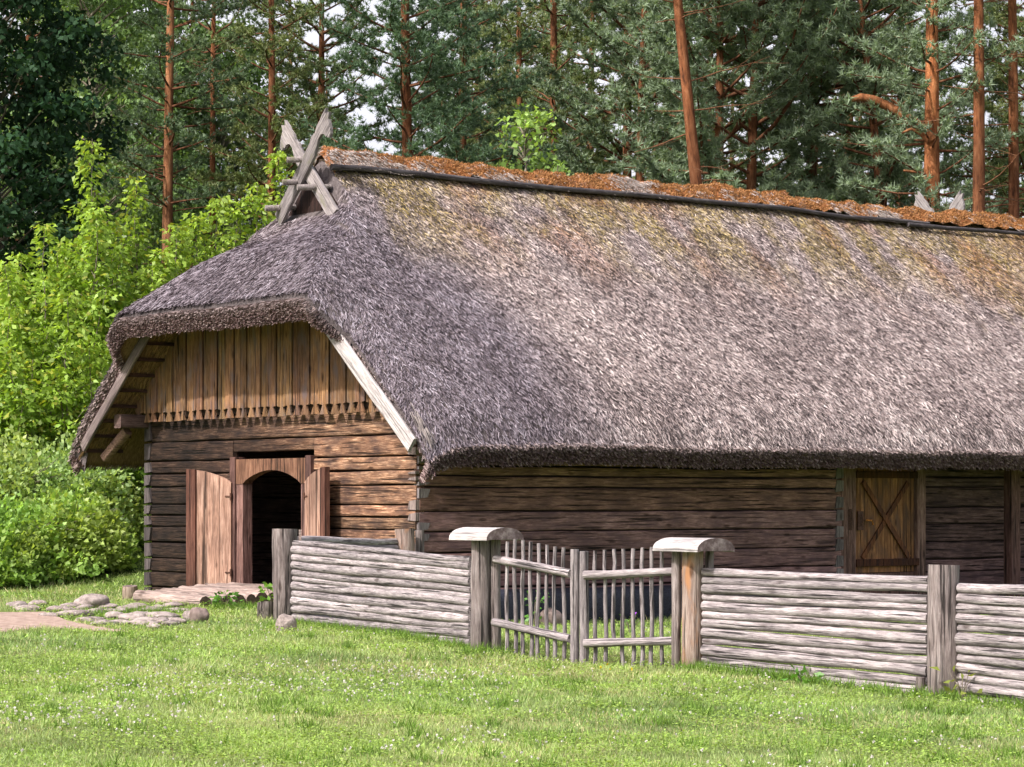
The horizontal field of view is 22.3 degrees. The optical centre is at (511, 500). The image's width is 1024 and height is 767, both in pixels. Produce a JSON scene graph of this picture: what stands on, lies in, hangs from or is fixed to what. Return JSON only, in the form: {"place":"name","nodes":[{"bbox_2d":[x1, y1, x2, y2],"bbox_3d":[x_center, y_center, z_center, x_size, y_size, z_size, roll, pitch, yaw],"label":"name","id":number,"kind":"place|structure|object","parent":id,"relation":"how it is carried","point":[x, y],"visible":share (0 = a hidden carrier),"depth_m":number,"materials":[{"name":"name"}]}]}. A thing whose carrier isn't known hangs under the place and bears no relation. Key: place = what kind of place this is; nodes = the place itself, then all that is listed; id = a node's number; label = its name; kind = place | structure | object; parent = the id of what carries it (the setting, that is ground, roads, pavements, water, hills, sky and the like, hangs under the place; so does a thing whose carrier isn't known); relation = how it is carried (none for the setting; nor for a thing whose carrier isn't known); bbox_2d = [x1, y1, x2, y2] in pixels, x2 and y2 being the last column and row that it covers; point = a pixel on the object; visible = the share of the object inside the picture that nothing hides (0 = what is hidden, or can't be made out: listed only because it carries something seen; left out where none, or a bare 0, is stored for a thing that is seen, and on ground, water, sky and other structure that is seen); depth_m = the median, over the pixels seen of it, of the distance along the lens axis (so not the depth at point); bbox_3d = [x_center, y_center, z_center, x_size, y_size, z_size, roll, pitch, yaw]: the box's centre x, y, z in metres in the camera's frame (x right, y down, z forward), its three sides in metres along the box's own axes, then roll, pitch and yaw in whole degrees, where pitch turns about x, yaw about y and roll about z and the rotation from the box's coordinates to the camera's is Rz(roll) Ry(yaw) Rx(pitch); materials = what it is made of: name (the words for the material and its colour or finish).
{"place":"outdoors","nodes":[
{"label":"outdoors","id":0,"kind":"place"},
{"bbox_2d":[0,611,119,631],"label":"path","id":1,"kind":"structure","parent":0,"point":[9,620],"depth_m":35.09,"materials":[{"name":"soil"}]},
{"bbox_2d":[0,547,1023,766],"bbox_3d":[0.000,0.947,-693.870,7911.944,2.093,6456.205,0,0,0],"label":"ground","id":2,"kind":"structure","parent":0,"point":[121,579],"depth_m":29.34,"materials":[{"name":"green plant"}]},
{"bbox_2d":[0,445,39,510],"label":"bramble bush","id":3,"kind":"object","parent":2,"relation":"on","point":[5,482],"visible":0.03,"depth_m":49.62,"materials":[{"name":"green plant"}]},
{"bbox_2d":[0,304,51,468],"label":"young maple","id":4,"kind":"object","parent":2,"relation":"on","point":[32,406],"visible":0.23,"depth_m":51.27,"materials":[{"name":"green plant"}]},
{"bbox_2d":[12,605,40,610],"bbox_3d":[-7.262,1.623,38.966,0.466,0.123,0.239,0,0,8],"label":"stone","id":5,"kind":"object","parent":2,"relation":"on","point":[31,608],"visible":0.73,"depth_m":38.90,"materials":[{"name":"stone"}]},
{"bbox_2d":[0,252,74,420],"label":"young maple","id":6,"kind":"object","parent":2,"relation":"on","point":[23,258],"visible":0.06,"depth_m":53.01,"materials":[{"name":"green plant"}]},
{"bbox_2d":[0,490,77,585],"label":"bramble bush","id":7,"kind":"object","parent":2,"relation":"on","point":[23,566],"visible":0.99,"depth_m":47.19,"materials":[{"name":"green plant"}]},
{"bbox_2d":[0,236,82,378],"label":"young maple","id":8,"kind":"object","parent":2,"relation":"on","point":[60,252],"visible":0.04,"depth_m":54.37,"materials":[{"name":"green plant"}]},
{"bbox_2d":[0,358,93,473],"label":"young maple","id":9,"kind":"object","parent":2,"relation":"on","point":[32,372],"visible":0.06,"depth_m":51.75,"materials":[{"name":"green plant"}]},
{"bbox_2d":[0,424,106,518],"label":"bramble bush","id":10,"kind":"object","parent":2,"relation":"on","point":[28,473],"visible":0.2,"depth_m":49.87,"materials":[{"name":"green plant"}]},
{"bbox_2d":[0,290,110,492],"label":"young maple","id":11,"kind":"object","parent":2,"relation":"on","point":[67,348],"visible":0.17,"depth_m":51.43,"materials":[{"name":"green plant"}]},
{"bbox_2d":[0,483,113,579],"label":"bramble bush","id":12,"kind":"object","parent":2,"relation":"on","point":[65,526],"visible":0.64,"depth_m":48.19,"materials":[{"name":"green plant"}]},
{"bbox_2d":[0,221,121,417],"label":"young maple","id":13,"kind":"object","parent":2,"relation":"on","point":[9,295],"visible":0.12,"depth_m":52.86,"materials":[{"name":"green plant"}]},
{"bbox_2d":[0,0,130,340],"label":"maple tree","id":14,"kind":"object","parent":2,"relation":"on","point":[45,58],"visible":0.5,"depth_m":56.22,"materials":[{"name":"green plant"}]},
{"bbox_2d":[0,0,142,267],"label":"pine tree","id":15,"kind":"object","parent":2,"relation":"on","point":[29,30],"depth_m":83.59,"materials":[{"name":"green plant"}]},
{"bbox_2d":[0,399,143,549],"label":"bramble bush","id":16,"kind":"object","parent":2,"relation":"on","point":[56,466],"visible":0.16,"depth_m":50.44,"materials":[{"name":"green plant"}]},
{"bbox_2d":[64,609,93,616],"bbox_3d":[-6.174,1.625,37.167,0.433,0.140,0.275,0,0,-30],"label":"stone","id":17,"kind":"object","parent":2,"relation":"on","point":[84,612],"visible":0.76,"depth_m":37.06,"materials":[{"name":"stone"}]},
{"bbox_2d":[29,340,145,510],"bbox_3d":[-8.226,-1.061,51.973,2.728,4.286,2.138,0,0,0],"label":"young maple","id":18,"kind":"object","parent":2,"relation":"on","point":[89,357],"visible":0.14,"depth_m":51.57,"materials":[{"name":"green plant"}]},
{"bbox_2d":[34,472,143,573],"bbox_3d":[-8.246,0.424,49.428,2.528,1.928,2.733,0,0,0],"label":"bramble bush","id":19,"kind":"object","parent":2,"relation":"on","point":[119,553],"visible":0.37,"depth_m":48.98,"materials":[{"name":"green plant"}]},
{"bbox_2d":[40,136,140,396],"bbox_3d":[-8.692,-3.304,53.931,2.764,8.476,3.018,0,0,0],"label":"young maple","id":20,"kind":"object","parent":2,"relation":"on","point":[91,282],"visible":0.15,"depth_m":53.68,"materials":[{"name":"green plant"}]},
{"bbox_2d":[74,593,109,607],"bbox_3d":[-6.444,1.567,39.939,0.579,0.277,0.429,0,0,0],"label":"stone","id":21,"kind":"object","parent":2,"relation":"on","point":[95,600],"visible":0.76,"depth_m":39.80,"materials":[{"name":"grey stone"}]},
{"bbox_2d":[44,427,151,548],"bbox_3d":[-8.240,-0.380,51.991,3.440,2.769,3.644,0,0,0],"label":"bramble bush","id":22,"kind":"object","parent":2,"relation":"on","point":[136,509],"visible":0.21,"depth_m":51.16,"materials":[{"name":"green plant"}]},
{"bbox_2d":[63,225,134,318],"bbox_3d":[-8.525,-2.452,55.080,2.460,6.737,2.427,0,0,24],"label":"young maple","id":23,"kind":"object","parent":2,"relation":"on","point":[116,234],"visible":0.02,"depth_m":54.97,"materials":[{"name":"green plant"}]},
{"bbox_2d":[1,0,204,301],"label":"birch tree","id":24,"kind":"object","parent":2,"relation":"on","point":[123,33],"visible":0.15,"depth_m":75.88,"materials":[{"name":"green plant"}]},
{"bbox_2d":[79,309,151,516],"bbox_3d":[-7.729,-1.429,52.443,2.227,4.930,2.716,0,0,0],"label":"young maple","id":25,"kind":"object","parent":2,"relation":"on","point":[105,355],"visible":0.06,"depth_m":52.22,"materials":[{"name":"green plant"}]},
{"bbox_2d":[122,585,137,599],"bbox_3d":[-6.614,1.615,45.065,0.272,0.299,0.277,0,0,0],"label":"tree stump","id":26,"kind":"object","parent":2,"relation":"on","point":[128,591],"visible":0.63,"depth_m":44.96,"materials":[{"name":"wood"}]},
{"bbox_2d":[111,487,150,547],"bbox_3d":[-7.867,0.233,51.992,1.874,1.550,1.940,0,0,0],"label":"bramble bush","id":27,"kind":"object","parent":2,"relation":"on","point":[141,544],"visible":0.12,"depth_m":51.59,"materials":[{"name":"green plant"}]},
{"bbox_2d":[118,613,145,620],"bbox_3d":[-5.242,1.631,36.014,0.458,0.150,0.311,0,0,29],"label":"stone","id":28,"kind":"object","parent":2,"relation":"on","point":[128,616],"visible":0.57,"depth_m":35.91,"materials":[{"name":"stone"}]},
{"bbox_2d":[29,0,247,287],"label":"birch tree","id":29,"kind":"object","parent":2,"relation":"on","point":[178,14],"visible":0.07,"depth_m":83.19,"materials":[{"name":"green plant"}]},
{"bbox_2d":[114,175,162,305],"bbox_3d":[-8.161,-3.021,55.541,2.450,7.870,2.676,0,0,0],"label":"young maple","id":30,"kind":"object","parent":2,"relation":"on","point":[139,250],"visible":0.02,"depth_m":55.45,"materials":[{"name":"green plant"}]},
{"bbox_2d":[125,619,160,624],"bbox_3d":[-4.949,1.648,34.921,0.482,0.107,0.229,0,0,-13],"label":"stone","id":31,"kind":"object","parent":2,"relation":"on","point":[141,621],"visible":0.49,"depth_m":34.84,"materials":[{"name":"stone"}]},
{"bbox_2d":[132,266,167,301],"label":"young maple","id":32,"kind":"object","parent":2,"relation":"on","point":[152,286],"visible":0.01,"depth_m":53.52,"materials":[{"name":"green plant"}]},
{"bbox_2d":[128,248,179,304],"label":"young maple","id":33,"kind":"object","parent":2,"relation":"on","point":[163,269],"visible":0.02,"depth_m":54.48,"materials":[{"name":"green plant"}]},
{"bbox_2d":[110,0,221,281],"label":"pine tree","id":34,"kind":"object","parent":2,"relation":"on","point":[183,112],"visible":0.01,"depth_m":87.07,"materials":[{"name":"green plant"}]},
{"bbox_2d":[82,0,256,278],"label":"pine tree","id":35,"kind":"object","parent":2,"relation":"on","point":[170,77],"visible":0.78,"depth_m":70.93,"materials":[{"name":"green plant"}]},
{"bbox_2d":[149,223,197,283],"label":"young maple","id":36,"kind":"object","parent":2,"relation":"on","point":[181,238],"visible":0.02,"depth_m":55.00,"materials":[{"name":"green plant"}]},
{"bbox_2d":[162,211,212,279],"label":"young maple","id":37,"kind":"object","parent":2,"relation":"on","point":[198,244],"visible":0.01,"depth_m":55.49,"materials":[{"name":"green plant"}]},
{"bbox_2d":[189,607,208,621],"bbox_3d":[-4.333,1.610,36.092,0.263,0.269,0.194,0,0,-22],"label":"stone","id":38,"kind":"object","parent":2,"relation":"on","point":[198,614],"visible":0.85,"depth_m":36.03,"materials":[{"name":"stone"}]},
{"bbox_2d":[143,1,260,270],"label":"pine tree","id":39,"kind":"object","parent":2,"relation":"on","point":[237,167],"visible":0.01,"depth_m":90.06,"materials":[{"name":"green plant"}]},
{"bbox_2d":[133,582,272,605],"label":"log deck","id":40,"kind":"structure","parent":2,"relation":"on","point":[198,594],"depth_m":41.96,"materials":[{"name":"brown wood"}]},
{"bbox_2d":[187,194,239,262],"bbox_3d":[-6.333,-2.809,55.949,2.352,7.557,2.491,0,0,0],"label":"young maple","id":41,"kind":"object","parent":2,"relation":"on","point":[220,200],"visible":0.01,"depth_m":55.94,"materials":[{"name":"green plant"}]},
{"bbox_2d":[119,15,311,273],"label":"birch tree","id":42,"kind":"object","parent":2,"relation":"on","point":[258,75],"visible":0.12,"depth_m":85.03,"materials":[{"name":"green plant"}]},
{"bbox_2d":[174,0,267,255],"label":"pine tree","id":43,"kind":"object","parent":2,"relation":"on","point":[228,39],"visible":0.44,"depth_m":79.94,"materials":[{"name":"green plant"}]},
{"bbox_2d":[203,590,243,605],"bbox_3d":[-4.465,1.548,40.352,0.584,0.318,0.566,0,0,-12],"label":"weed plant","id":44,"kind":"object","parent":2,"relation":"on","point":[216,596],"visible":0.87,"depth_m":40.25,"materials":[{"name":"green plant"}]},
{"bbox_2d":[204,194,265,255],"bbox_3d":[-6.023,-2.892,57.016,2.808,7.704,2.516,0,0,0],"label":"young maple","id":45,"kind":"object","parent":2,"relation":"on","point":[239,214],"visible":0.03,"depth_m":56.95,"materials":[{"name":"green plant"}]},
{"bbox_2d":[232,182,276,247],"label":"young maple","id":46,"kind":"object","parent":2,"relation":"on","point":[259,199],"visible":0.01,"depth_m":57.02,"materials":[{"name":"green plant"}]},
{"bbox_2d":[175,0,345,262],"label":"pine tree","id":47,"kind":"object","parent":2,"relation":"on","point":[274,137],"visible":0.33,"depth_m":75.80,"materials":[{"name":"green plant"}]},
{"bbox_2d":[257,601,272,618],"bbox_3d":[-3.548,1.609,37.575,0.275,0.315,0.290,0,0,0],"label":"wooden stump","id":48,"kind":"object","parent":2,"relation":"on","point":[264,609],"visible":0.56,"depth_m":37.46,"materials":[{"name":"grey wood"}]},
{"bbox_2d":[258,582,272,601],"bbox_3d":[-3.731,1.486,40.186,0.470,0.493,0.561,0,0,0],"label":"weed plant","id":49,"kind":"object","parent":2,"relation":"on","point":[266,585],"visible":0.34,"depth_m":40.17,"materials":[{"name":"green plant"}]},
{"bbox_2d":[258,147,294,220],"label":"young maple","id":50,"kind":"object","parent":2,"relation":"on","point":[282,156],"visible":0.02,"depth_m":57.96,"materials":[{"name":"green plant"}]},
{"bbox_2d":[275,613,296,631],"bbox_3d":[-2.907,1.599,33.522,0.275,0.293,0.215,0,0,0],"label":"stone","id":51,"kind":"object","parent":2,"relation":"on","point":[283,620],"visible":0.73,"depth_m":33.44,"materials":[{"name":"stone"}]},
{"bbox_2d":[229,0,373,233],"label":"pine tree","id":52,"kind":"object","parent":2,"relation":"on","point":[307,95],"visible":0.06,"depth_m":89.85,"materials":[{"name":"green plant"}]},
{"bbox_2d":[216,0,428,250],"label":"pine tree","id":53,"kind":"object","parent":2,"relation":"on","point":[338,69],"visible":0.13,"depth_m":81.98,"materials":[{"name":"green plant"}]},
{"bbox_2d":[297,529,423,618],"bbox_3d":[-2.271,1.172,38.286,0.320,1.488,3.703,0,0,26],"label":"rail fence","id":54,"kind":"object","parent":2,"relation":"on","point":[406,539],"visible":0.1,"depth_m":39.22,"materials":[{"name":"grey wood"}]},
{"bbox_2d":[272,529,471,644],"bbox_3d":[-1.799,1.104,33.419,0.359,1.422,6.898,0,0,-25],"label":"rail fence","id":55,"kind":"object","parent":2,"relation":"on","point":[407,588],"visible":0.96,"depth_m":33.19,"materials":[{"name":"grey wood"}]},
{"bbox_2d":[293,0,523,164],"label":"pine tree","id":56,"kind":"object","parent":2,"relation":"on","point":[402,34],"visible":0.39,"depth_m":64.47,"materials":[{"name":"green plant"}]},
{"bbox_2d":[382,0,546,164],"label":"pine tree","id":57,"kind":"object","parent":2,"relation":"on","point":[478,37],"visible":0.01,"depth_m":87.36,"materials":[{"name":"green plant"}]},
{"bbox_2d":[375,0,565,170],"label":"pine tree","id":58,"kind":"object","parent":2,"relation":"on","point":[461,153],"visible":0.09,"depth_m":70.60,"materials":[{"name":"green plant"}]},
{"bbox_2d":[382,0,559,160],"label":"pine tree","id":59,"kind":"object","parent":2,"relation":"on","point":[448,80],"visible":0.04,"depth_m":88.16,"materials":[{"name":"green plant"}]},
{"bbox_2d":[449,527,523,649],"bbox_3d":[-0.299,1.076,30.100,0.530,1.531,0.740,0,0,-37],"label":"gate post","id":60,"kind":"object","parent":2,"relation":"on","point":[485,579],"visible":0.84,"depth_m":30.01,"materials":[{"name":"grey wood"}]},
{"bbox_2d":[491,539,579,663],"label":"picket gate","id":61,"kind":"structure","parent":60,"relation":"attached to","point":[563,572],"depth_m":29.24,"materials":[{"name":"grey wood"}]},
{"bbox_2d":[0,599,1023,766],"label":"clover","id":62,"kind":"object","parent":2,"relation":"on","point":[405,687],"depth_m":21.68,"materials":[{"name":"green plant"}]},
{"bbox_2d":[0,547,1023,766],"bbox_3d":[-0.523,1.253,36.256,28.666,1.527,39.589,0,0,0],"label":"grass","id":63,"kind":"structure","parent":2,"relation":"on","point":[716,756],"depth_m":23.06,"materials":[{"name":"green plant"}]},
{"bbox_2d":[466,0,597,173],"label":"pine tree","id":64,"kind":"object","parent":2,"relation":"on","point":[509,23],"visible":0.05,"depth_m":80.02,"materials":[{"name":"green plant"}]},
{"bbox_2d":[489,103,578,175],"bbox_3d":[0.205,-3.737,57.985,2.920,10.211,2.591,0,0,0],"label":"maple sapling","id":65,"kind":"object","parent":2,"relation":"on","point":[525,117],"visible":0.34,"depth_m":57.83,"materials":[{"name":"green plant"}]},
{"bbox_2d":[67,108,1023,596],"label":"log barn","id":66,"kind":"structure","parent":2,"relation":"on","point":[365,342],"depth_m":44.59,"materials":[{"name":"grey plant"}]},
{"bbox_2d":[186,469,231,585],"bbox_3d":[-5.182,0.515,44.711,0.970,2.110,0.115,0,0,32],"label":"door leaf","id":67,"kind":"structure","parent":66,"relation":"in","point":[208,495],"depth_m":44.69,"materials":[{"name":"brown wood"}]},
{"bbox_2d":[303,467,329,536],"bbox_3d":[-3.172,0.515,42.270,0.115,2.110,0.940,0,0,-27],"label":"door leaf","id":68,"kind":"structure","parent":66,"relation":"in","point":[316,496],"depth_m":42.14,"materials":[{"name":"brown wood"}]},
{"bbox_2d":[848,467,919,572],"bbox_3d":[6.686,0.340,46.774,1.860,1.900,0.166,0,0,-38],"label":"side door","id":69,"kind":"structure","parent":66,"relation":"in","point":[884,497],"depth_m":46.82,"materials":[{"name":"brown wood"}]},
{"bbox_2d":[914,190,964,212],"bbox_3d":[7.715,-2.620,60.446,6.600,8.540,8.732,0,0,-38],"label":"roof finial","id":70,"kind":"structure","parent":66,"relation":"on","point":[958,202],"depth_m":57.62,"materials":[{"name":"grey wood"}]},
{"bbox_2d":[508,3,585,166],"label":"pine tree","id":71,"kind":"object","parent":2,"relation":"on","point":[567,108],"visible":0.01,"depth_m":91.20,"materials":[{"name":"green plant"}]},
{"bbox_2d":[539,607,562,625],"bbox_3d":[0.576,1.849,39.599,0.440,0.450,0.379,0,0,0],"label":"stone","id":72,"kind":"object","parent":2,"relation":"on","point":[559,619],"visible":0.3,"depth_m":39.47,"materials":[{"name":"stone"}]},
{"bbox_2d":[466,0,637,175],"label":"pine tree","id":73,"kind":"object","parent":2,"relation":"on","point":[551,49],"visible":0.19,"depth_m":75.75,"materials":[{"name":"green plant"}]},
{"bbox_2d":[475,0,672,180],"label":"pine tree","id":74,"kind":"object","parent":2,"relation":"on","point":[608,59],"visible":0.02,"depth_m":83.36,"materials":[{"name":"green plant"}]},
{"bbox_2d":[507,0,743,183],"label":"pine tree","id":75,"kind":"object","parent":2,"relation":"on","point":[571,67],"visible":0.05,"depth_m":79.67,"materials":[{"name":"green plant"}]},
{"bbox_2d":[508,0,760,188],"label":"pine tree","id":76,"kind":"object","parent":2,"relation":"on","point":[580,95],"visible":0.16,"depth_m":71.23,"materials":[{"name":"green plant"}]},
{"bbox_2d":[500,584,845,621],"bbox_3d":[2.354,1.702,42.819,8.403,0.617,0.680,0,0,-38],"label":"foundation","id":77,"kind":"object","parent":2,"relation":"on","point":[667,607],"visible":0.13,"depth_m":41.83,"materials":[{"name":"brown wood"}]},
{"bbox_2d":[652,537,734,668],"bbox_3d":[1.954,1.160,28.050,0.530,1.518,0.740,0,0,-37],"label":"gate post","id":78,"kind":"object","parent":2,"relation":"on","point":[691,549],"visible":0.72,"depth_m":27.96,"materials":[{"name":"brown wood"}]},
{"bbox_2d":[579,547,670,666],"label":"picket gate","id":79,"kind":"structure","parent":78,"relation":"attached to","point":[606,642],"depth_m":28.52,"materials":[{"name":"grey wood"}]},
{"bbox_2d":[623,0,774,184],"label":"pine tree","id":80,"kind":"object","parent":2,"relation":"on","point":[692,152],"visible":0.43,"depth_m":59.80,"materials":[{"name":"brown plant"}]},
{"bbox_2d":[619,3,788,189],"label":"pine tree","id":81,"kind":"object","parent":2,"relation":"on","point":[728,156],"visible":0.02,"depth_m":77.56,"materials":[{"name":"green plant"}]},
{"bbox_2d":[606,0,866,201],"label":"pine tree","id":82,"kind":"object","parent":2,"relation":"on","point":[653,7],"visible":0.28,"depth_m":64.66,"materials":[{"name":"green plant"}]},
{"bbox_2d":[597,0,885,204],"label":"pine tree","id":83,"kind":"object","parent":2,"relation":"on","point":[791,51],"visible":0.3,"depth_m":65.08,"materials":[{"name":"green plant"}]},
{"bbox_2d":[647,0,957,206],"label":"pine tree","id":84,"kind":"object","parent":2,"relation":"on","point":[812,170],"visible":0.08,"depth_m":66.77,"materials":[{"name":"green plant"}]},
{"bbox_2d":[781,664,823,684],"bbox_3d":[2.938,1.764,26.317,0.490,0.250,0.536,0,0,31],"label":"weed plant","id":85,"kind":"object","parent":2,"relation":"on","point":[820,674],"visible":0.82,"depth_m":26.27,"materials":[{"name":"green plant"}]},
{"bbox_2d":[705,0,923,186],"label":"pine tree","id":86,"kind":"object","parent":2,"relation":"on","point":[851,130],"visible":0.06,"depth_m":72.23,"materials":[{"name":"green plant"}]},
{"bbox_2d":[737,0,964,202],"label":"pine tree","id":87,"kind":"object","parent":2,"relation":"on","point":[885,98],"visible":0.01,"depth_m":88.40,"materials":[{"name":"green plant"}]},
{"bbox_2d":[700,564,1023,703],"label":"rail fence","id":88,"kind":"object","parent":2,"relation":"on","point":[947,610],"visible":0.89,"depth_m":25.80,"materials":[{"name":"grey wood"}]},
{"bbox_2d":[830,3,898,194],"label":"pine tree","id":89,"kind":"object","parent":2,"relation":"on","point":[897,15],"visible":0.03,"depth_m":74.97,"materials":[{"name":"green plant"}]},
{"bbox_2d":[747,0,1007,214],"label":"pine tree","id":90,"kind":"object","parent":2,"relation":"on","point":[887,171],"visible":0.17,"depth_m":65.28,"materials":[{"name":"green plant"}]},
{"bbox_2d":[775,0,1002,207],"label":"pine tree","id":91,"kind":"object","parent":2,"relation":"on","point":[949,82],"visible":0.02,"depth_m":79.43,"materials":[{"name":"green plant"}]},
{"bbox_2d":[853,21,971,206],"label":"pine tree","id":92,"kind":"object","parent":2,"relation":"on","point":[941,94],"visible":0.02,"depth_m":106.21,"materials":[{"name":"green plant"}]},
{"bbox_2d":[817,0,1023,218],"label":"pine tree","id":93,"kind":"object","parent":2,"relation":"on","point":[930,134],"visible":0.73,"depth_m":60.73,"materials":[{"name":"green plant"}]},
{"bbox_2d":[884,0,1023,211],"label":"pine tree","id":94,"kind":"object","parent":2,"relation":"on","point":[979,166],"visible":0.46,"depth_m":59.82,"materials":[{"name":"brown plant"}]},
{"bbox_2d":[930,665,982,698],"bbox_3d":[4.256,1.760,24.736,0.303,0.367,0.556,0,0,-41],"label":"weed plant","id":95,"kind":"object","parent":2,"relation":"on","point":[963,693],"visible":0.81,"depth_m":24.72,"materials":[{"name":"green plant"}]},
{"bbox_2d":[922,0,1023,209],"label":"pine tree","id":96,"kind":"object","parent":2,"relation":"on","point":[954,173],"visible":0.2,"depth_m":77.91,"materials":[{"name":"green plant"}]},
{"bbox_2d":[940,0,1023,214],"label":"pine tree","id":97,"kind":"object","parent":2,"relation":"on","point":[1001,178],"visible":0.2,"depth_m":73.76,"materials":[{"name":"green plant"}]},
{"bbox_2d":[943,0,1023,219],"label":"pine tree","id":98,"kind":"object","parent":2,"relation":"on","point":[1013,167],"visible":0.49,"depth_m":61.93,"materials":[{"name":"brown plant"}]},
{"bbox_2d":[945,2,1023,216],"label":"pine tree","id":99,"kind":"object","parent":2,"relation":"on","point":[999,31],"visible":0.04,"depth_m":79.64,"materials":[{"name":"green plant"}]},
{"bbox_2d":[965,6,1023,214],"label":"pine tree","id":100,"kind":"object","parent":2,"relation":"on","point":[1001,105],"visible":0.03,"depth_m":94.48,"materials":[{"name":"green plant"}]},
{"bbox_2d":[970,52,1023,217],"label":"pine tree","id":101,"kind":"object","parent":2,"relation":"on","point":[1022,183],"visible":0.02,"depth_m":108.49,"materials":[{"name":"green plant"}]},
{"bbox_2d":[0,0,1023,264],"label":"sky","id":102,"kind":"structure","parent":0,"point":[311,37],"materials":[{"name":"white"}]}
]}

